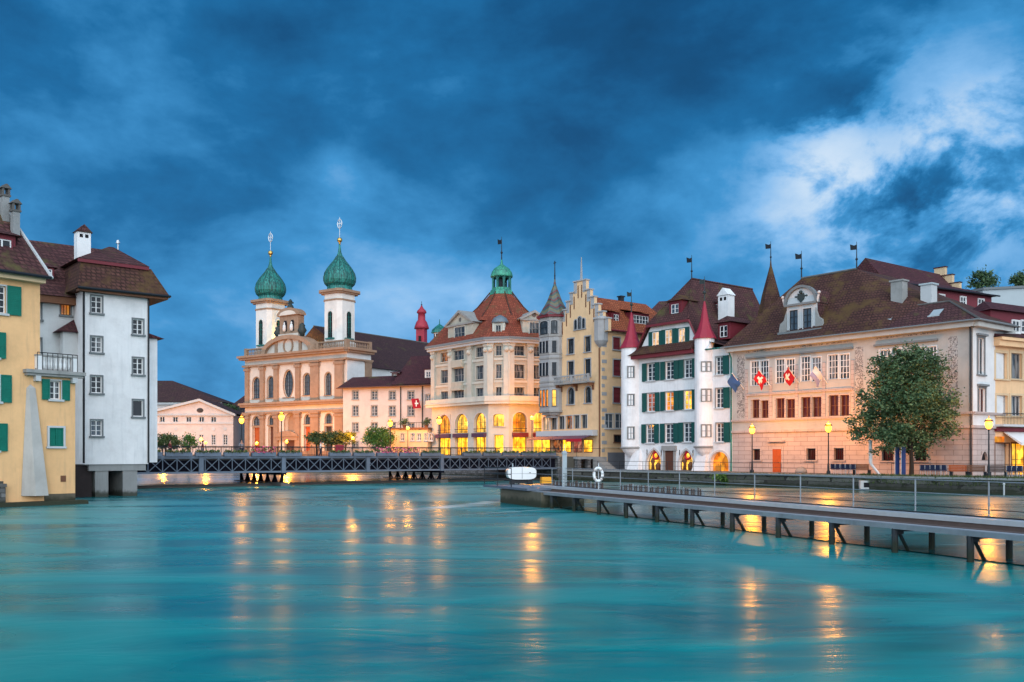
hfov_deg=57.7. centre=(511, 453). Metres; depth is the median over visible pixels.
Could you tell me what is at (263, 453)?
flower box
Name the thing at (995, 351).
window
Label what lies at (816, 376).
flag
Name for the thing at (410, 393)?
window
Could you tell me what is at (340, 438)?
clipped tree
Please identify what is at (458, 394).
window
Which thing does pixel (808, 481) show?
quay wall
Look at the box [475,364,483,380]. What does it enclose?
window
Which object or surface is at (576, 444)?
terrace window
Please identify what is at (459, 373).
window
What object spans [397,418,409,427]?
potted shrub
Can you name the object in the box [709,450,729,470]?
shop window
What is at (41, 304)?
window
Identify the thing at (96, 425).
window
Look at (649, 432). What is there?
window
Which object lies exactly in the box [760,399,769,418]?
window
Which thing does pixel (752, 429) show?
street lamp
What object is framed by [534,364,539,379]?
window
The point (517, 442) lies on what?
shop window
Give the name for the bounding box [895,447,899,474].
banner
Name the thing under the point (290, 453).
flower box
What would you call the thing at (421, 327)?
red church tower
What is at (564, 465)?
gauge post
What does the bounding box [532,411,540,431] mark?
arched window
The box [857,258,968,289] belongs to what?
stepped roof house
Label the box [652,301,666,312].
back house
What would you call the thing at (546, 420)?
window
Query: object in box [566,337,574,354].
window
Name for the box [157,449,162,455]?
flower box
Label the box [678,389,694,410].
window
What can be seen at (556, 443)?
terrace window
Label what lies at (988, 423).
street lamp
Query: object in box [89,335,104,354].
window
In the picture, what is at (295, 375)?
twin tower church
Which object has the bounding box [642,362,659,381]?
window
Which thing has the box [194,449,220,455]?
flower box
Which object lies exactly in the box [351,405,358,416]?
window
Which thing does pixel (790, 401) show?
window
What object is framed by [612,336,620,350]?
window
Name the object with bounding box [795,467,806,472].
stone block
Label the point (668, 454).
door
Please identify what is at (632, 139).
sky
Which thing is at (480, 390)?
window
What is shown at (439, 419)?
street lamp
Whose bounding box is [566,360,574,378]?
window
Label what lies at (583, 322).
window
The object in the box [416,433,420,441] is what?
window
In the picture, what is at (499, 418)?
window
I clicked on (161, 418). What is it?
window
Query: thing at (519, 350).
window
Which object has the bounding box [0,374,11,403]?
window
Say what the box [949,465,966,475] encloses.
bench
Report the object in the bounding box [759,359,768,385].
window
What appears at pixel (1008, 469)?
cafe chair
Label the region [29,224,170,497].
riverside tower house
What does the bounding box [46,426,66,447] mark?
window
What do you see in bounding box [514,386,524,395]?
window
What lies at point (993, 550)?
calm water
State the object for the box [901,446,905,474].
banner
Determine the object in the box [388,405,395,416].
window
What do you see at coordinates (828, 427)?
street lamp
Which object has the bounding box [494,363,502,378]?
window
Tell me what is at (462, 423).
arched window
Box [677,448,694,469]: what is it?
shop window
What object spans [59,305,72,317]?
window
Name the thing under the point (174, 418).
window
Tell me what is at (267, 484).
weir sill
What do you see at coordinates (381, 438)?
round tree
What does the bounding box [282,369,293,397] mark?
window
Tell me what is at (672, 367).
window
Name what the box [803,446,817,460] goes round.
window
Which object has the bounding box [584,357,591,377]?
window
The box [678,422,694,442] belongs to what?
window
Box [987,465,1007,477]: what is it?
bench
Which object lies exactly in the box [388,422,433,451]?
garden annex
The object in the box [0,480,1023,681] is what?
river water
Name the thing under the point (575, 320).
window
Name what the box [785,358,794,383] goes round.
window
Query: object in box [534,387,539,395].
window
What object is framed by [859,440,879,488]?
bent pole
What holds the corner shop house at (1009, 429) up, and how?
on the quay
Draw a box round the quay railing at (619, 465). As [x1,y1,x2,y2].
[597,461,783,471]
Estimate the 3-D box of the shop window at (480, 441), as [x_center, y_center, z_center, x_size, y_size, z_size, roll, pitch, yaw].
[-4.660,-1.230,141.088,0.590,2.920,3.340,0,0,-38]
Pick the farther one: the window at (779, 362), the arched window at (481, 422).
the arched window at (481, 422)
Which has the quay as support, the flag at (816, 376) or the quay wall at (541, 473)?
the quay wall at (541, 473)
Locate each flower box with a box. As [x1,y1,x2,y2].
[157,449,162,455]
[165,449,191,455]
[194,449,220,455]
[223,449,248,455]
[251,446,275,455]
[277,450,301,455]
[328,450,350,455]
[352,450,374,455]
[376,447,397,455]
[398,447,419,455]
[420,450,440,455]
[462,450,481,455]
[482,450,500,455]
[501,450,519,455]
[520,450,537,455]
[538,450,555,455]
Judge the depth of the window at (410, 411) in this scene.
160.39 m
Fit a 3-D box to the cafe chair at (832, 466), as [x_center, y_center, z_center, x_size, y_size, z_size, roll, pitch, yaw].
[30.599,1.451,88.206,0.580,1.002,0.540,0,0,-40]
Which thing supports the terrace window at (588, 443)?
in the stepped gable house at (582, 333)
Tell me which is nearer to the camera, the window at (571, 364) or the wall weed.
the wall weed
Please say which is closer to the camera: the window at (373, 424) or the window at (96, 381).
the window at (96, 381)
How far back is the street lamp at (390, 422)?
116.21 m
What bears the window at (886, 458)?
in the painted hall
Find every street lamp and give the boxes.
[239,414,243,438]
[278,410,284,451]
[388,418,392,450]
[436,415,441,450]
[749,424,754,472]
[825,421,831,473]
[984,416,992,475]
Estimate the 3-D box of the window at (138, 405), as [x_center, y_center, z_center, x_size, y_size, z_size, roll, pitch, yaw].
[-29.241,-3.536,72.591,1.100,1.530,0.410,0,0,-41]
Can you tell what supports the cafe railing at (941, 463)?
on the quay
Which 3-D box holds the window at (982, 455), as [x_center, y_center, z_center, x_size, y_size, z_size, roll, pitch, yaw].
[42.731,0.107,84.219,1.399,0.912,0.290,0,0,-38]
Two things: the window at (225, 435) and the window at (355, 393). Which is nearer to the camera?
the window at (355, 393)
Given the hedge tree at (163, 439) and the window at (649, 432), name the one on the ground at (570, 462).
the hedge tree at (163, 439)
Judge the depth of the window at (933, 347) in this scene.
85.70 m
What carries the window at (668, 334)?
in the shuttered house at (676, 388)
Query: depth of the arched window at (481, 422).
141.47 m
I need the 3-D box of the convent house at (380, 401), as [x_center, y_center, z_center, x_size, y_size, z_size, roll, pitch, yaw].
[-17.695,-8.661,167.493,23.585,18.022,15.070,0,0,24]
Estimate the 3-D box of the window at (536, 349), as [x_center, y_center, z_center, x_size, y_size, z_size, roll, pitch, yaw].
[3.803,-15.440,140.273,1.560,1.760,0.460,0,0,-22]
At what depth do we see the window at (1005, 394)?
86.08 m
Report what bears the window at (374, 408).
in the convent house at (380, 401)
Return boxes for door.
[493,434,503,452]
[608,452,624,468]
[665,451,672,469]
[773,449,780,471]
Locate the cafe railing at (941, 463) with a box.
[891,463,1023,476]
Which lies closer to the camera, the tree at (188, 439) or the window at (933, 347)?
the window at (933, 347)
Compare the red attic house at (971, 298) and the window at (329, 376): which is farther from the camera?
the window at (329, 376)
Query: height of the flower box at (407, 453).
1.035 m
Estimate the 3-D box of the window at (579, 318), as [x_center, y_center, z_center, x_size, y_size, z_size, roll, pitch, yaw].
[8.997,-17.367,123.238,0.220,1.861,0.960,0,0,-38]
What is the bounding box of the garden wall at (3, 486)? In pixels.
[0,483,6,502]
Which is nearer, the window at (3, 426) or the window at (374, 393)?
the window at (3, 426)
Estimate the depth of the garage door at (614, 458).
121.51 m
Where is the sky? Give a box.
[0,0,1023,402]
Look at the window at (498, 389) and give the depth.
139.11 m
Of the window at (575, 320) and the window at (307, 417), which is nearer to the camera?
the window at (575, 320)
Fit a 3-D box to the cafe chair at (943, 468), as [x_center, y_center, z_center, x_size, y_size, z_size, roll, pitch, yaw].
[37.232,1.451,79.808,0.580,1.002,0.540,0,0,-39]
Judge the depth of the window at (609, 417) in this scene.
121.13 m
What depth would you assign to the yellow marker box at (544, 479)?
97.71 m
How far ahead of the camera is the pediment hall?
192.48 m
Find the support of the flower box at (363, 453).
attached to the river bridge
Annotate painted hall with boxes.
[720,242,1019,475]
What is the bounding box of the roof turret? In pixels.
[431,319,443,336]
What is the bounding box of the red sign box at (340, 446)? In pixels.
[335,445,343,450]
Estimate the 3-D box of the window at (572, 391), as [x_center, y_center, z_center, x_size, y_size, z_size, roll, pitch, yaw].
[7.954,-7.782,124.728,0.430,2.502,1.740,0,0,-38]
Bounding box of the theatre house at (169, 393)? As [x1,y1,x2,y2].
[157,381,233,408]
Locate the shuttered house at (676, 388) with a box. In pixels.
[620,255,759,470]
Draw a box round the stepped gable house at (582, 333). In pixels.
[528,257,656,468]
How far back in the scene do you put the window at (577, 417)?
124.12 m
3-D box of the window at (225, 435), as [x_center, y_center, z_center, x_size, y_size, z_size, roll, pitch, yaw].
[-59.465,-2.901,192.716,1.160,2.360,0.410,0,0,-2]
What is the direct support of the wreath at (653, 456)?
attached to the shuttered house at (676, 388)
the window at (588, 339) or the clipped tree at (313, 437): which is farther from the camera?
the clipped tree at (313, 437)
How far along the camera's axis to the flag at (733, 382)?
101.75 m
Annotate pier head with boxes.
[483,467,583,507]
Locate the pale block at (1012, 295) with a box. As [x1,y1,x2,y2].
[972,286,1023,305]
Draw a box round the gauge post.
[561,444,566,485]
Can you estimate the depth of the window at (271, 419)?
182.28 m
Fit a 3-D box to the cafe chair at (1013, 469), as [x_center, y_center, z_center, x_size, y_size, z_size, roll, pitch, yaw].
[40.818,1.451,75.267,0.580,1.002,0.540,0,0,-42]
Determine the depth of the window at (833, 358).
93.87 m
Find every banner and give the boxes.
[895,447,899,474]
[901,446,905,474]
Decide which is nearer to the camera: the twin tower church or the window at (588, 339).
the window at (588, 339)
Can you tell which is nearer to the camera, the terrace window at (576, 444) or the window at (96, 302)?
the window at (96, 302)
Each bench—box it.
[853,464,870,474]
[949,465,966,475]
[967,465,986,476]
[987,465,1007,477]
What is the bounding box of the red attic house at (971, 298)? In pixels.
[908,281,999,306]
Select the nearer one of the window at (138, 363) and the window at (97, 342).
the window at (97, 342)
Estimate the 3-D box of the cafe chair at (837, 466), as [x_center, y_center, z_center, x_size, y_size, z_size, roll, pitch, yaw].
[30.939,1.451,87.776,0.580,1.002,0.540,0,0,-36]
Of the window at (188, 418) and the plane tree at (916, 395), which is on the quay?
the plane tree at (916, 395)
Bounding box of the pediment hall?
[157,399,244,455]
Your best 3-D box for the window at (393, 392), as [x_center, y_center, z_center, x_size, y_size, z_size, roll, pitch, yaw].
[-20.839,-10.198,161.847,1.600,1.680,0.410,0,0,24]
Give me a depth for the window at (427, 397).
159.06 m
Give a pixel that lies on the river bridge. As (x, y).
(274, 466)
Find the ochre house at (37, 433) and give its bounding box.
[0,184,88,507]
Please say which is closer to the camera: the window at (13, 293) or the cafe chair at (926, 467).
the window at (13, 293)
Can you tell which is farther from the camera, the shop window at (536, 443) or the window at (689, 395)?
the shop window at (536, 443)
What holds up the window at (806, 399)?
in the painted hall
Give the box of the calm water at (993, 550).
[495,480,1023,564]
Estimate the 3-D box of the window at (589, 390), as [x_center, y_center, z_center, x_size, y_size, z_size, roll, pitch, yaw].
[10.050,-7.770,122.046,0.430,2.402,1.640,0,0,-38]
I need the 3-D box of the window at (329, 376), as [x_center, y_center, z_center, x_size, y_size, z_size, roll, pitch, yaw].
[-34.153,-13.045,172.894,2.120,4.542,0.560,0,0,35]
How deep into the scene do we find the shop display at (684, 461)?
109.32 m
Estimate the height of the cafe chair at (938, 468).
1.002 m
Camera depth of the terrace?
118.49 m
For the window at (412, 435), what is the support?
in the garden annex
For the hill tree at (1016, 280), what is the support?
on the pale block at (1012, 295)
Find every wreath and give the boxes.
[652,451,658,459]
[684,451,691,459]
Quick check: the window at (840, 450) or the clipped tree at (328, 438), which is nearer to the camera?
the window at (840, 450)
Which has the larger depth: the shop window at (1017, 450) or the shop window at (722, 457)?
the shop window at (722, 457)
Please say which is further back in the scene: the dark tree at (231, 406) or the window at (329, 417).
the dark tree at (231, 406)
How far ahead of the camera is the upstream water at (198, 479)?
119.23 m
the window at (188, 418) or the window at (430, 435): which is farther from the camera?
the window at (188, 418)
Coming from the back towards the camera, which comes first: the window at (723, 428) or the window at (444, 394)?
the window at (444, 394)
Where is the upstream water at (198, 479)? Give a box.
[137,472,537,485]
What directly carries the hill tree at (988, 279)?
on the pale block at (1012, 295)
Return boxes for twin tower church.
[236,217,429,455]
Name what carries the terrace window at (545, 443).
in the stepped gable house at (582, 333)
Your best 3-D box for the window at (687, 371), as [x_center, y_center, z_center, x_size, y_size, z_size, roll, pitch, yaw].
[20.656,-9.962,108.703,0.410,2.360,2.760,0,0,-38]
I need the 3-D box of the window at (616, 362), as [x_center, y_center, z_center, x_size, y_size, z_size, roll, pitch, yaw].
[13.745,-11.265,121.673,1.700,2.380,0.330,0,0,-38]
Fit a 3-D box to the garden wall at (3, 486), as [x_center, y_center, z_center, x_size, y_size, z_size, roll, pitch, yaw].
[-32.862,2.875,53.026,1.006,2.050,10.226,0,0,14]
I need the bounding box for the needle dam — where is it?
[520,467,1023,562]
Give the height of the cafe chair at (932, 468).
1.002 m
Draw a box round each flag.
[411,398,420,408]
[727,373,743,392]
[754,370,769,389]
[783,366,798,385]
[810,366,826,386]
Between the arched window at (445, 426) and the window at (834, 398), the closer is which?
the window at (834, 398)
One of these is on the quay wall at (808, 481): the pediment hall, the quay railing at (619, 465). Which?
the quay railing at (619, 465)
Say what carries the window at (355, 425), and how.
in the convent house at (380, 401)
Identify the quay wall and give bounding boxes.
[391,456,559,479]
[567,469,1023,495]
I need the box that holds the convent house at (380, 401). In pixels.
[336,355,431,455]
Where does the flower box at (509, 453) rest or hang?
attached to the river bridge
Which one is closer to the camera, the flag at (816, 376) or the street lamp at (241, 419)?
the flag at (816, 376)
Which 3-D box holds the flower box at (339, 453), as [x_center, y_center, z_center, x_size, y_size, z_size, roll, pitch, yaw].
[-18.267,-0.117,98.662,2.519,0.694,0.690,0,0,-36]
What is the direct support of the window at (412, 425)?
in the convent house at (380, 401)
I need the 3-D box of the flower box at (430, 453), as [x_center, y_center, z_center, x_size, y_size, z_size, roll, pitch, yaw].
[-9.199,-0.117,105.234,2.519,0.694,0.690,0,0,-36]
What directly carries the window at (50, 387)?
in the ochre house at (37, 433)
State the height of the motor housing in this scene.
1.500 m
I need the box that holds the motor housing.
[506,463,535,483]
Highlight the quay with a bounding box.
[558,469,1023,479]
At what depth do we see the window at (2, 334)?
57.76 m
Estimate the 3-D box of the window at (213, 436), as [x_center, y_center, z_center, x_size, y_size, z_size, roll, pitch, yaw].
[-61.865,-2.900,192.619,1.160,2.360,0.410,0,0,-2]
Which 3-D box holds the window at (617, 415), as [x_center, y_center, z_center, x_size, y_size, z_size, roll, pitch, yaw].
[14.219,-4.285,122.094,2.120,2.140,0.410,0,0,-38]
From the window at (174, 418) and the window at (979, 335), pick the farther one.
the window at (174, 418)
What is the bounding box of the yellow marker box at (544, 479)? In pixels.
[540,477,551,482]
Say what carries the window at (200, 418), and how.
in the pediment hall
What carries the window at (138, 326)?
in the riverside tower house at (95, 304)
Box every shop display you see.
[651,458,660,469]
[682,458,691,469]
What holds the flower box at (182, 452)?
attached to the river bridge
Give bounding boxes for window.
[0,284,20,315]
[0,332,5,359]
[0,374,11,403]
[0,423,7,452]
[40,303,43,321]
[40,337,42,353]
[42,379,69,401]
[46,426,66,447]
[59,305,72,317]
[89,294,104,315]
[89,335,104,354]
[89,374,104,394]
[89,419,104,437]
[131,317,145,336]
[131,356,145,376]
[131,399,145,418]
[159,416,164,421]
[172,416,177,421]
[186,416,191,421]
[198,416,203,421]
[198,434,203,445]
[210,434,215,445]
[211,416,215,421]
[222,434,227,445]
[251,376,258,399]
[252,415,258,425]
[266,375,272,398]
[267,415,272,425]
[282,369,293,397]
[302,373,309,395]
[303,414,309,424]
[323,372,331,395]
[324,413,332,423]
[351,390,358,399]
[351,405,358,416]
[351,441,358,448]
[352,422,358,432]
[370,390,377,399]
[370,405,377,416]
[371,422,377,431]
[388,390,395,399]
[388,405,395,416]
[399,433,404,441]
[406,390,414,399]
[406,405,414,416]
[407,423,414,427]
[409,433,414,441]
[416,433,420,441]
[425,394,429,400]
[428,433,433,441]
[437,414,450,433]
[437,438,450,454]
[439,351,447,362]
[440,369,447,383]
[440,390,447,398]
[453,349,464,360]
[453,367,464,381]
[453,390,463,397]
[454,412,468,432]
[454,437,467,454]
[473,411,486,432]
[473,436,486,452]
[475,346,483,357]
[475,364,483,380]
[475,387,483,396]
[491,412,505,426]
[494,345,502,356]
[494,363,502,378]
[495,386,501,395]
[511,411,527,431]
[512,437,527,452]
[514,345,525,356]
[514,363,525,379]
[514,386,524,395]
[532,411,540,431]
[533,437,540,452]
[534,346,539,356]
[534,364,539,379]
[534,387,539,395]
[542,416,549,429]
[542,440,549,450]
[550,418,556,429]
[553,440,561,451]
[560,415,564,428]
[563,440,570,451]
[565,415,572,428]
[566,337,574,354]
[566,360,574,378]
[566,387,574,404]
[573,319,576,330]
[573,414,579,428]
[574,439,582,451]
[577,316,581,329]
[580,414,587,427]
[581,317,585,329]
[583,335,591,352]
[583,386,592,403]
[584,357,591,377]
[584,439,592,451]
[604,413,614,428]
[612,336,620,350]
[612,358,620,376]
[612,386,620,403]
[613,434,620,442]
[615,413,620,428]
[641,424,658,443]
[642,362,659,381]
[642,392,659,412]
[645,448,662,469]
[648,330,662,345]
[660,360,678,380]
[660,391,677,411]
[660,423,677,443]
[661,328,675,344]
[674,327,688,342]
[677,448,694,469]
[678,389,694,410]
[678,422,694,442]
[679,358,694,378]
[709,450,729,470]
[714,355,728,375]
[714,387,729,408]
[714,422,729,442]
[749,398,759,418]
[750,360,758,385]
[750,447,761,460]
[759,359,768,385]
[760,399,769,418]
[775,358,784,383]
[775,397,785,417]
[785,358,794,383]
[785,398,795,417]
[800,355,810,381]
[800,395,811,416]
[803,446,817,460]
[811,356,821,381]
[811,395,821,416]
[826,394,838,416]
[827,353,838,379]
[831,446,845,460]
[839,353,849,378]
[839,393,849,415]
[878,445,894,461]
[879,349,890,371]
[913,443,928,461]
[925,345,936,367]
[960,296,966,303]
[976,333,988,376]
[977,298,984,305]
[977,384,989,411]
[981,450,987,459]
[994,350,1010,380]
[995,393,1009,417]
[995,442,1009,474]
[1009,350,1023,380]
[1010,393,1023,417]
[1011,319,1020,333]
[1011,442,1023,474]
[1020,319,1023,333]
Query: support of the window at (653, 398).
in the shuttered house at (676, 388)
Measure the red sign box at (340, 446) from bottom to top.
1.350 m
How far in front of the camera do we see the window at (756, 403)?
101.43 m
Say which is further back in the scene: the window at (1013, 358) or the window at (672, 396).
the window at (672, 396)
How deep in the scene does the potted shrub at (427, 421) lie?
151.56 m
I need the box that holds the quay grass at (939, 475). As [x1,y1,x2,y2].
[623,470,1023,487]
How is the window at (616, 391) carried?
in the stepped gable house at (582, 333)
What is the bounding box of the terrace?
[546,448,614,468]
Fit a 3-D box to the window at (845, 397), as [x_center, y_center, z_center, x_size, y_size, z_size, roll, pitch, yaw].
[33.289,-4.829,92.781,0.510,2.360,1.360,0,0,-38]
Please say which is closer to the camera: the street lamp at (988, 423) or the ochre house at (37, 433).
the ochre house at (37, 433)
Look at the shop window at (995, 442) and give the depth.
86.44 m
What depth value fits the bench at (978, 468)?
77.63 m
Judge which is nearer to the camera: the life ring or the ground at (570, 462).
the life ring
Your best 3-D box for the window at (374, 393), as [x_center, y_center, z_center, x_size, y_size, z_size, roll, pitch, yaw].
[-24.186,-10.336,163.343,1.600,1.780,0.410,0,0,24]
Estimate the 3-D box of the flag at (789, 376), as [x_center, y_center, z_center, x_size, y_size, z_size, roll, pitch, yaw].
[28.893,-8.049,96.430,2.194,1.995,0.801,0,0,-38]
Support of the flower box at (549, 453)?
attached to the river bridge
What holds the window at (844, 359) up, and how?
in the painted hall
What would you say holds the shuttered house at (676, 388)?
on the quay
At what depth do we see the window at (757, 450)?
101.28 m
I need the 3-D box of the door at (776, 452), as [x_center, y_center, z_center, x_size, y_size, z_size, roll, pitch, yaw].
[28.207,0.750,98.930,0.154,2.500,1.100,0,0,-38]
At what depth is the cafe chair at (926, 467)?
80.84 m
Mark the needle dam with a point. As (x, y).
(974, 529)
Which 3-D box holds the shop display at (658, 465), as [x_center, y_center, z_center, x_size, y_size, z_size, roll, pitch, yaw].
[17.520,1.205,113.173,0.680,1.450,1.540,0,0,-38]
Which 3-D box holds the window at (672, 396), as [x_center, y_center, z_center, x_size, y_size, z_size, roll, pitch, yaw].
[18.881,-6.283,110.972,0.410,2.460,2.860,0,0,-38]
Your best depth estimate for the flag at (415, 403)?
158.38 m
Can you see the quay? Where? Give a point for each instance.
(559, 474)
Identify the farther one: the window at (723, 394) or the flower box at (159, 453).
the window at (723, 394)
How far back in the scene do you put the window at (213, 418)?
192.78 m
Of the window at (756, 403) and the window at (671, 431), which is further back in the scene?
the window at (671, 431)
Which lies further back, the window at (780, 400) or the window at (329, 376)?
the window at (329, 376)
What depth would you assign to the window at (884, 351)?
89.47 m
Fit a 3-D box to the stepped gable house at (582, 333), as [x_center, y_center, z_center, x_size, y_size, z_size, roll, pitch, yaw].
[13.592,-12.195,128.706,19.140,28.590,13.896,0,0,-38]
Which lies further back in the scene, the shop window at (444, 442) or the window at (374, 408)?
the window at (374, 408)
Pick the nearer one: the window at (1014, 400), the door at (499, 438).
the window at (1014, 400)
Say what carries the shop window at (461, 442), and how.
in the domed corner house at (485, 377)
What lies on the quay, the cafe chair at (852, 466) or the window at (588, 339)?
the cafe chair at (852, 466)
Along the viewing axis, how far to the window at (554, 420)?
127.89 m
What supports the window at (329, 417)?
in the twin tower church
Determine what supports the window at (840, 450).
in the painted hall
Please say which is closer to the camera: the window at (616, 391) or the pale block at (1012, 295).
the window at (616, 391)
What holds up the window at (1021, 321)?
in the corner shop house at (1009, 429)
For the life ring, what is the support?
hanging from the needle dam
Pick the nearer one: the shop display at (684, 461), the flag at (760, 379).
the flag at (760, 379)
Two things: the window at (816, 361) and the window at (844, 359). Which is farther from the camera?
the window at (816, 361)
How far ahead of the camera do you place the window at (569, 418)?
125.40 m
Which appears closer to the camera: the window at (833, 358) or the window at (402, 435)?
the window at (833, 358)
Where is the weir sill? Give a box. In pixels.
[137,478,539,487]
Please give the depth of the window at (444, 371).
148.81 m
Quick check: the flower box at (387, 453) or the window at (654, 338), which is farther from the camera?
the window at (654, 338)
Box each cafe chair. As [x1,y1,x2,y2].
[830,464,837,473]
[835,464,842,469]
[850,464,855,474]
[924,465,932,474]
[929,465,937,473]
[935,465,943,474]
[941,465,948,474]
[1006,465,1012,476]
[1011,466,1019,475]
[1016,466,1023,475]
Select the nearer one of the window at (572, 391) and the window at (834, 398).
the window at (834, 398)
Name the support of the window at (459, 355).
in the domed corner house at (485, 377)
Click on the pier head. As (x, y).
(511, 493)
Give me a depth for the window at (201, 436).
192.62 m
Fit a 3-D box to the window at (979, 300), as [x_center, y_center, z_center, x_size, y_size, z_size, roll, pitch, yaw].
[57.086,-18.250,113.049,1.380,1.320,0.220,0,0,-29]
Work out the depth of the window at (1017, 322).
88.42 m
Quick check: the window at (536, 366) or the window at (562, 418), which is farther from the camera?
the window at (536, 366)
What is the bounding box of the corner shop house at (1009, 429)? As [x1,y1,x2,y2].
[973,301,1023,474]
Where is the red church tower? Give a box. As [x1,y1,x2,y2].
[414,301,428,341]
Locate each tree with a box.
[157,432,181,450]
[177,432,198,451]
[223,403,242,415]
[302,431,323,455]
[316,429,344,449]
[331,429,357,450]
[361,425,400,451]
[842,339,964,474]
[966,264,1000,288]
[1007,269,1023,285]
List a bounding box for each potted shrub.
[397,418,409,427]
[422,417,431,426]
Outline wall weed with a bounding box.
[709,470,730,484]
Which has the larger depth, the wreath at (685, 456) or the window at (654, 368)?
the window at (654, 368)
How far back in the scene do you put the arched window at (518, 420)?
139.55 m
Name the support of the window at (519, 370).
in the domed corner house at (485, 377)
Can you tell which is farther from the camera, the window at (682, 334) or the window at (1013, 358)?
the window at (682, 334)
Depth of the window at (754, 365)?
101.55 m
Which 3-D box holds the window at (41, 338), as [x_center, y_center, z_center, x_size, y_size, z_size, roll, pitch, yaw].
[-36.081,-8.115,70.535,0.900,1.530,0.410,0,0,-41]
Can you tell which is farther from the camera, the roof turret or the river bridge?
the roof turret
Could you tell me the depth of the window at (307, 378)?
176.50 m
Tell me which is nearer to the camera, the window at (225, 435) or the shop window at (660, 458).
the shop window at (660, 458)
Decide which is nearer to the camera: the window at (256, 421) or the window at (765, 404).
the window at (765, 404)
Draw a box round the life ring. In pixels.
[593,463,603,488]
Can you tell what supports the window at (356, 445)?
in the convent house at (380, 401)
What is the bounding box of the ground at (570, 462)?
[361,456,590,472]
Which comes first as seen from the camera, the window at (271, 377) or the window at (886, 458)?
the window at (886, 458)
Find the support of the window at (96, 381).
in the riverside tower house at (95, 304)
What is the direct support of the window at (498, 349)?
in the domed corner house at (485, 377)
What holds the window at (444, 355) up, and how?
in the domed corner house at (485, 377)
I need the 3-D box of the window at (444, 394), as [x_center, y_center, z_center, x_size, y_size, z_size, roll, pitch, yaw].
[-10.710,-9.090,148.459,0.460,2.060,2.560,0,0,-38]
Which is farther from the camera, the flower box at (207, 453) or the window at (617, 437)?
the window at (617, 437)
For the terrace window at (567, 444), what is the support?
in the stepped gable house at (582, 333)
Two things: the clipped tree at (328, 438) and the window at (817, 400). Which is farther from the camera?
the clipped tree at (328, 438)
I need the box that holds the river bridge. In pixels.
[137,446,556,485]
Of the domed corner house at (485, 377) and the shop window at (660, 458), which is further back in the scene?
the domed corner house at (485, 377)
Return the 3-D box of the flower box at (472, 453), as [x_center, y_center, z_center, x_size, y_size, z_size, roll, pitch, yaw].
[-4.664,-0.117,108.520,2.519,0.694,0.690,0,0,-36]
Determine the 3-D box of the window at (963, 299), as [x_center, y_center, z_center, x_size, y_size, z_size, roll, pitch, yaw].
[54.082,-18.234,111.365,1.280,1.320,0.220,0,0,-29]
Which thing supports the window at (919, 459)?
in the painted hall
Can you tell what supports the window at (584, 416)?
in the stepped gable house at (582, 333)
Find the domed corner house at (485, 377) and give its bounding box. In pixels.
[425,237,540,455]
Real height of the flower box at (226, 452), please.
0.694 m
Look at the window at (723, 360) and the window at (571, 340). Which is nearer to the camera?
the window at (723, 360)
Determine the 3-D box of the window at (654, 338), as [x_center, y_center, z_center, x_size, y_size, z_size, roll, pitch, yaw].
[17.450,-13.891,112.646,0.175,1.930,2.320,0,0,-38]
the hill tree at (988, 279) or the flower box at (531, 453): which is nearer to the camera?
the flower box at (531, 453)
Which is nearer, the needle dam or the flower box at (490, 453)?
the needle dam
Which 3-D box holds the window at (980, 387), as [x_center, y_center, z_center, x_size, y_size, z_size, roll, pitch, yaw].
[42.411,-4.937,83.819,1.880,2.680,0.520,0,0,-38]
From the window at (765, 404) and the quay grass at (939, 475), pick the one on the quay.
the quay grass at (939, 475)
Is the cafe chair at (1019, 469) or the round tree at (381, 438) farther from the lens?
the round tree at (381, 438)
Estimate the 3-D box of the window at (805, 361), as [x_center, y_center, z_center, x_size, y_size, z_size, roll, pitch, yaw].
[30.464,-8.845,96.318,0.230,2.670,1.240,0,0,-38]
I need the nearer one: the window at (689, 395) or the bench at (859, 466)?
the bench at (859, 466)
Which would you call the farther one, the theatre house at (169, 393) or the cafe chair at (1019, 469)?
the theatre house at (169, 393)
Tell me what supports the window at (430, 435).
in the garden annex
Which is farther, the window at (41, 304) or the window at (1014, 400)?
the window at (1014, 400)
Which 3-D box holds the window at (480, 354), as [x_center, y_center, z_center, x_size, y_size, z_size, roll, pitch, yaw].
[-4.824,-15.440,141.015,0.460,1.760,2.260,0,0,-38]
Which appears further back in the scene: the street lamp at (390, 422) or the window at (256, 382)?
the window at (256, 382)
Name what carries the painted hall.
on the quay

